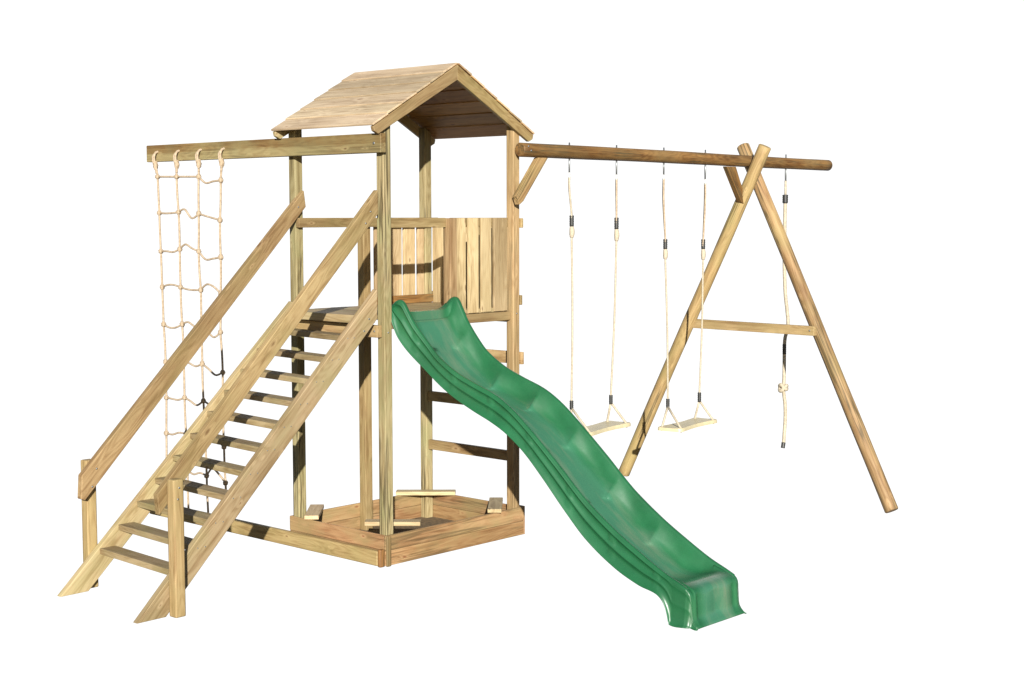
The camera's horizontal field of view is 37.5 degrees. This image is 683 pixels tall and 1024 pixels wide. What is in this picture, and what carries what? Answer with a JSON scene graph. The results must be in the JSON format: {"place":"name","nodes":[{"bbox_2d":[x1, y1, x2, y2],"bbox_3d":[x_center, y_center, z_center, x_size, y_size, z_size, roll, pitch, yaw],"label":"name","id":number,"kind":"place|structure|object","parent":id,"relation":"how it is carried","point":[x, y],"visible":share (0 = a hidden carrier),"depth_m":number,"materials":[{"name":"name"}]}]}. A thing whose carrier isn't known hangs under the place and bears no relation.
{"place":"outdoors","nodes":[
{"label":"outdoors","id":0,"kind":"place"},
{"bbox_2d":[146,63,534,565],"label":"play tower","id":1,"kind":"structure","parent":0,"point":[476,266],"depth_m":9.75,"materials":[{"name":"brown wood"}]},
{"bbox_2d":[152,147,227,512],"bbox_3d":[-2.205,-0.067,10.331,0.809,2.489,0.043,4,7,42],"label":"climbing net","id":2,"kind":"object","parent":1,"relation":"hanging from","point":[220,257],"visible":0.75,"depth_m":10.30,"materials":[{"name":"fabric"}]},
{"bbox_2d":[57,190,377,623],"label":"staircase","id":3,"kind":"structure","parent":1,"relation":"attached to","point":[165,487],"depth_m":8.65,"materials":[{"name":"brown wood"}]},
{"bbox_2d":[290,489,524,567],"bbox_3d":[-0.701,1.200,9.962,1.053,0.220,1.338,4,7,42],"label":"sandbox","id":4,"kind":"object","parent":1,"relation":"attached to","point":[475,522],"visible":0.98,"depth_m":9.78,"materials":[{"name":"brown wood"}]},
{"bbox_2d":[391,297,746,630],"bbox_3d":[0.263,0.605,8.661,2.299,1.633,0.562,4,7,42],"label":"slide","id":5,"kind":"object","parent":1,"relation":"attached to","point":[624,528],"visible":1,"depth_m":8.56,"materials":[{"name":"green plastic"}]},
{"bbox_2d":[513,143,897,512],"bbox_3d":[1.310,-0.158,11.422,3.433,2.727,2.158,-2,5,-18],"label":"swing set","id":6,"kind":"object","parent":1,"relation":"attached to","point":[757,162],"visible":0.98,"depth_m":11.54,"materials":[{"name":"brown wood"}]},
{"bbox_2d":[568,142,630,435],"bbox_3d":[0.601,-0.367,10.434,0.210,1.992,0.620,3,6,32],"label":"swing","id":7,"kind":"object","parent":6,"relation":"hanging from","point":[601,427],"visible":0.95,"depth_m":10.55,"materials":[{"name":"beige plastic"}]},
{"bbox_2d":[658,147,716,432],"bbox_3d":[1.316,-0.391,11.207,0.208,2.075,0.628,3,6,33],"label":"swing","id":8,"kind":"object","parent":6,"relation":"hanging from","point":[686,425],"visible":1,"depth_m":11.16,"materials":[{"name":"beige plastic"}]},
{"bbox_2d":[778,154,789,447],"bbox_3d":[2.228,-0.317,12.282,0.085,2.400,0.119,4,7,42],"label":"climbing rope","id":9,"kind":"object","parent":6,"relation":"hanging from","point":[782,387],"visible":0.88,"depth_m":12.30,"materials":[{"name":"fabric"}]},
{"bbox_2d":[359,517,452,533],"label":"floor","id":10,"kind":"structure","parent":0,"point":[429,521],"depth_m":10.33,"materials":[{"name":"brown wood"}]}
]}

